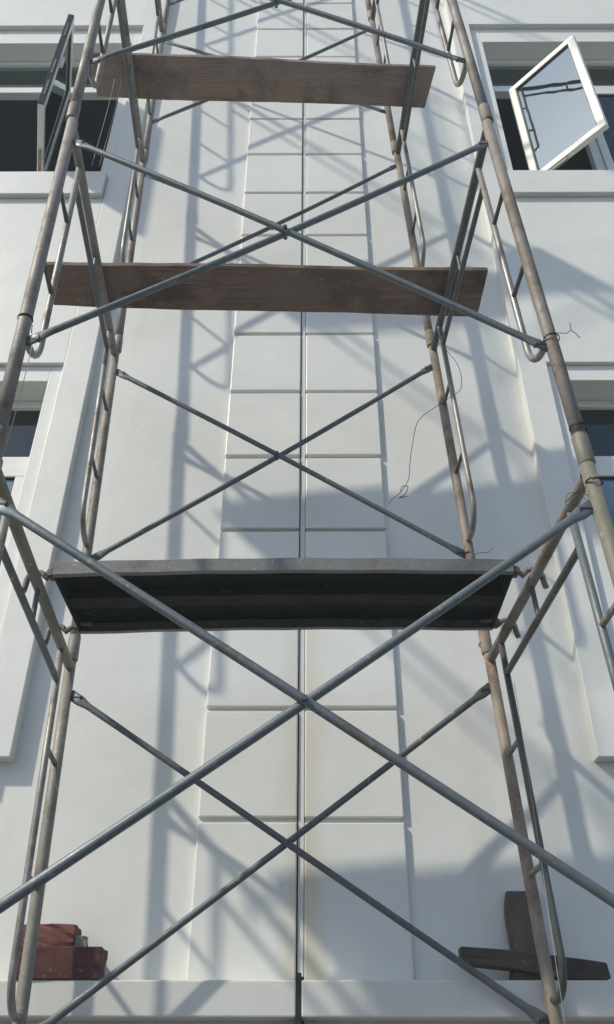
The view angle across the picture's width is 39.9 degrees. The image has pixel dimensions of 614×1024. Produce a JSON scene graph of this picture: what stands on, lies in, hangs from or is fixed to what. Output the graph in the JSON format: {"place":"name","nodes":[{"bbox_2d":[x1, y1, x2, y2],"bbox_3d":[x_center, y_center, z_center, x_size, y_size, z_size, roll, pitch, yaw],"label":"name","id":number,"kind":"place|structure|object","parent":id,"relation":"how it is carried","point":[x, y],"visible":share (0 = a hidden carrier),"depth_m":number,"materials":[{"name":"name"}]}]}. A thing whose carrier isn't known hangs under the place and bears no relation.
{"place":"outdoors","nodes":[
{"label":"outdoors","id":0,"kind":"place"},
{"bbox_3d":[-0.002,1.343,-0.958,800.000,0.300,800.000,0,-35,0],"label":"ground","id":1,"kind":"structure","parent":0,"visible":0},
{"bbox_2d":[0,458,80,1023],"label":"scaffold frame","id":2,"kind":"object","parent":1,"relation":"on","point":[17,1006],"visible":0.94,"depth_m":3.12,"materials":[{"name":"metal"}]},
{"bbox_2d":[0,116,123,661],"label":"scaffold frame","id":3,"kind":"object","parent":2,"relation":"on","point":[38,269],"visible":0.96,"depth_m":3.75,"materials":[{"name":"metal"}]},
{"bbox_2d":[2,346,31,457],"bbox_3d":[-0.948,-0.004,2.510,0.009,1.400,0.007,0,-35,0],"label":"string","id":4,"kind":"object","parent":3,"relation":"hanging from","point":[17,403],"visible":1,"depth_m":2.75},
{"bbox_2d":[17,313,32,332],"bbox_3d":[-0.988,-0.647,2.968,0.075,0.098,0.056,0,-35,0],"label":"tie wire","id":5,"kind":"object","parent":3,"relation":"attached to","point":[29,315],"visible":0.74,"depth_m":2.97,"materials":[{"name":"grey metal"}]},
{"bbox_2d":[66,0,146,353],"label":"scaffold frame","id":6,"kind":"object","parent":3,"relation":"on","point":[85,70],"visible":0.85,"depth_m":5.12,"materials":[{"name":"metal"}]},
{"bbox_2d":[91,79,114,165],"bbox_3d":[-0.959,-1.850,3.995,0.009,0.750,0.002,0,-35,0],"label":"cable","id":7,"kind":"object","parent":6,"relation":"hanging from","point":[104,120],"visible":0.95,"depth_m":3.99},
{"bbox_2d":[99,79,121,165],"bbox_3d":[-0.924,-1.850,3.995,0.009,0.750,0.002,0,-35,0],"label":"cable","id":8,"kind":"object","parent":6,"relation":"hanging from","point":[111,121],"visible":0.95,"depth_m":3.99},
{"bbox_2d":[143,0,168,162],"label":"scaffold frame","id":9,"kind":"object","parent":6,"relation":"on","point":[152,102],"visible":0.52,"depth_m":6.49,"materials":[{"name":"metal"}]},
{"bbox_2d":[163,0,174,34],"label":"scaffold frame","id":10,"kind":"object","parent":9,"relation":"on","point":[166,10],"visible":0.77,"depth_m":7.37,"materials":[{"name":"metal"}]},
{"bbox_2d":[170,0,183,5],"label":"cross brace","id":11,"kind":"object","parent":10,"relation":"attached to","point":[175,1],"visible":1,"depth_m":7.53,"materials":[{"name":"metal"}]},
{"bbox_2d":[153,31,385,123],"bbox_3d":[-0.307,-3.485,6.723,1.836,1.378,0.062,0,-35,1],"label":"cross brace","id":12,"kind":"object","parent":9,"relation":"attached to","point":[190,106],"visible":0.52,"depth_m":6.88,"materials":[{"name":"metal"}]},
{"bbox_2d":[92,51,435,107],"bbox_3d":[-0.278,-2.864,5.608,2.239,0.096,0.293,2,-36,-2],"label":"timber plank","id":13,"kind":"object","parent":6,"relation":"on","point":[204,77],"visible":0.91,"depth_m":5.59,"materials":[{"name":"brown wood"}]},
{"bbox_2d":[145,164,395,266],"bbox_3d":[-0.229,-1.892,5.585,1.864,1.378,0.062,0,-35,0],"label":"cross brace","id":14,"kind":"object","parent":6,"relation":"attached to","point":[285,220],"visible":0.41,"depth_m":5.66,"materials":[{"name":"galvanized steel"}]},
{"bbox_2d":[90,0,465,64],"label":"cross brace","id":15,"kind":"object","parent":6,"relation":"attached to","point":[252,10],"visible":0.98,"depth_m":4.26,"materials":[{"name":"metal"}]},
{"bbox_2d":[91,364,465,560],"bbox_3d":[-0.154,-0.297,4.449,1.890,1.378,0.062,0,-35,0],"label":"cross brace","id":16,"kind":"object","parent":3,"relation":"attached to","point":[277,455],"visible":0.96,"depth_m":4.39,"materials":[{"name":"galvanized steel"}]},
{"bbox_2d":[26,138,547,351],"bbox_3d":[-0.084,-1.102,3.328,1.904,1.349,0.062,0,-35,0],"label":"cross brace","id":17,"kind":"object","parent":3,"relation":"attached to","point":[284,231],"visible":1,"depth_m":3.25,"materials":[{"name":"metal"}]},
{"bbox_2d":[22,558,548,644],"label":"steel deck","id":18,"kind":"structure","parent":2,"relation":"on","point":[220,594],"depth_m":3.33,"materials":[{"name":"grey metal"}]},
{"bbox_2d":[39,683,549,1023],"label":"cross brace","id":19,"kind":"object","parent":2,"relation":"attached to","point":[533,1013],"visible":1,"depth_m":3.24,"materials":[{"name":"galvanised steel"}]},
{"bbox_2d":[0,497,613,913],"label":"cross brace","id":20,"kind":"object","parent":2,"relation":"attached to","point":[250,739],"visible":1,"depth_m":2.15,"materials":[{"name":"metal"}]},
{"bbox_2d":[0,0,613,1023],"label":"building","id":21,"kind":"structure","parent":1,"relation":"on","point":[286,936],"depth_m":4.55,"materials":[{"name":"white paint"}]},
{"bbox_2d":[0,401,42,573],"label":"window","id":22,"kind":"structure","parent":21,"relation":"in","point":[16,455],"depth_m":5.04,"materials":[{"name":"clear glass"}]},
{"bbox_2d":[0,14,118,170],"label":"window","id":23,"kind":"structure","parent":21,"relation":"in","point":[51,83],"depth_m":6.91,"materials":[{"name":"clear glass"}]},
{"bbox_2d":[16,946,107,979],"bbox_3d":[-0.930,1.706,3.188,0.327,0.112,0.118,0,-35,0],"label":"clay brick","id":24,"kind":"object","parent":21,"relation":"on","point":[67,963],"visible":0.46,"depth_m":3.14,"materials":[{"name":"red brick"}]},
{"bbox_2d":[21,923,81,945],"bbox_3d":[-0.995,1.636,3.258,0.228,0.081,0.114,0,-35,0],"label":"clay brick","id":25,"kind":"object","parent":24,"relation":"on","point":[52,934],"visible":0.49,"depth_m":3.22,"materials":[{"name":"red brick"}]},
{"bbox_2d":[74,935,87,946],"bbox_3d":[-0.863,1.648,3.241,0.048,0.043,0.059,0,-35,0],"label":"mortar lump","id":26,"kind":"object","parent":24,"relation":"on","point":[81,941],"visible":0.73,"depth_m":3.22,"materials":[{"name":"grey concrete"}]},
{"bbox_2d":[504,891,538,979],"bbox_3d":[0.848,1.657,3.307,0.173,0.330,0.071,0,-35,0],"label":"timber board","id":27,"kind":"object","parent":21,"relation":"on","point":[519,931],"visible":0.36,"depth_m":3.33,"materials":[{"name":"brown wood"}]},
{"bbox_2d":[458,946,610,979],"bbox_3d":[0.850,1.699,3.176,0.545,0.111,0.071,0,-35,0],"label":"timber offcut","id":28,"kind":"object","parent":21,"relation":"on","point":[514,961],"visible":0.68,"depth_m":3.15,"materials":[{"name":"brown wood"}]},
{"bbox_2d":[511,972,567,979],"bbox_3d":[0.868,1.738,3.161,0.198,0.029,0.056,0,-35,0],"label":"timber block","id":29,"kind":"object","parent":21,"relation":"on","point":[521,976],"depth_m":3.14,"materials":[{"name":"brown wood"}]},
{"bbox_2d":[487,34,613,169],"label":"window","id":30,"kind":"structure","parent":21,"relation":"in","point":[562,102],"depth_m":6.76,"materials":[{"name":"clear glass"}]},
{"bbox_2d":[577,400,613,487],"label":"window","id":31,"kind":"structure","parent":21,"relation":"in","point":[598,415],"depth_m":5.08,"materials":[{"name":"clear glass"}]},
{"bbox_2d":[480,461,613,1023],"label":"scaffold frame","id":32,"kind":"object","parent":1,"relation":"on","point":[593,490],"visible":0.97,"depth_m":3.10,"materials":[{"name":"metal"}]},
{"bbox_2d":[425,118,595,655],"bbox_3d":[0.793,-0.555,3.812,0.093,1.956,1.432,0,-35,-4],"label":"scaffold frame","id":33,"kind":"object","parent":32,"relation":"on","point":[582,447],"visible":0.91,"depth_m":3.76,"materials":[{"name":"metal"}]},
{"bbox_2d":[46,262,487,316],"bbox_3d":[-0.208,-1.204,4.561,2.340,0.094,0.318,2,-36,-2],"label":"timber plank","id":34,"kind":"object","parent":33,"relation":"on","point":[277,287],"visible":0.83,"depth_m":4.54,"materials":[{"name":"brown wood"}]},
{"bbox_2d":[388,336,461,503],"bbox_3d":[0.631,-0.507,4.455,0.482,1.202,0.049,7,-36,-9],"label":"loose wire","id":35,"kind":"object","parent":33,"relation":"hanging from","point":[421,417],"visible":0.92,"depth_m":4.46,"materials":[{"name":"grey metal"}]},
{"bbox_2d":[390,0,493,347],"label":"scaffold frame","id":36,"kind":"object","parent":33,"relation":"on","point":[471,69],"visible":0.84,"depth_m":5.19,"materials":[{"name":"metal"}]},
{"bbox_2d":[369,0,396,155],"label":"scaffold frame","id":37,"kind":"object","parent":36,"relation":"on","point":[388,113],"visible":0.51,"depth_m":6.65,"materials":[{"name":"metal"}]},
{"bbox_2d":[365,0,371,20],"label":"scaffold frame","id":38,"kind":"object","parent":37,"relation":"on","point":[368,5],"visible":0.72,"depth_m":7.26,"materials":[{"name":"metal"}]},
{"bbox_2d":[543,324,571,340],"bbox_3d":[0.888,-0.633,3.014,0.096,0.057,0.060,0,-35,0],"label":"tie wire","id":39,"kind":"object","parent":33,"relation":"attached to","point":[551,333],"visible":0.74,"depth_m":2.99,"materials":[{"name":"grey metal"}]},
{"bbox_2d":[569,421,587,431],"bbox_3d":[0.885,-0.274,2.761,0.059,0.014,0.058,0,-35,0],"label":"tie wire","id":40,"kind":"object","parent":33,"relation":"attached to","point":[579,422],"visible":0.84,"depth_m":2.74,"materials":[{"name":"grey metal"}]},
{"bbox_2d":[514,684,564,1022],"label":"string","id":41,"kind":"object","parent":32,"relation":"hanging from","point":[541,862],"visible":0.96,"depth_m":3.08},
{"bbox_2d":[565,487,586,504],"bbox_3d":[0.831,-0.051,2.615,0.077,0.060,0.041,0,-35,0],"label":"tie wire","id":42,"kind":"object","parent":32,"relation":"attached to","point":[579,493],"visible":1,"depth_m":2.61,"materials":[{"name":"grey metal"}]},
{"bbox_2d":[585,477,603,485],"bbox_3d":[0.894,-0.092,2.631,0.056,0.011,0.055,0,-35,0],"label":"tie wire","id":43,"kind":"object","parent":32,"relation":"attached to","point":[592,478],"visible":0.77,"depth_m":2.62,"materials":[{"name":"grey metal"}]}
]}

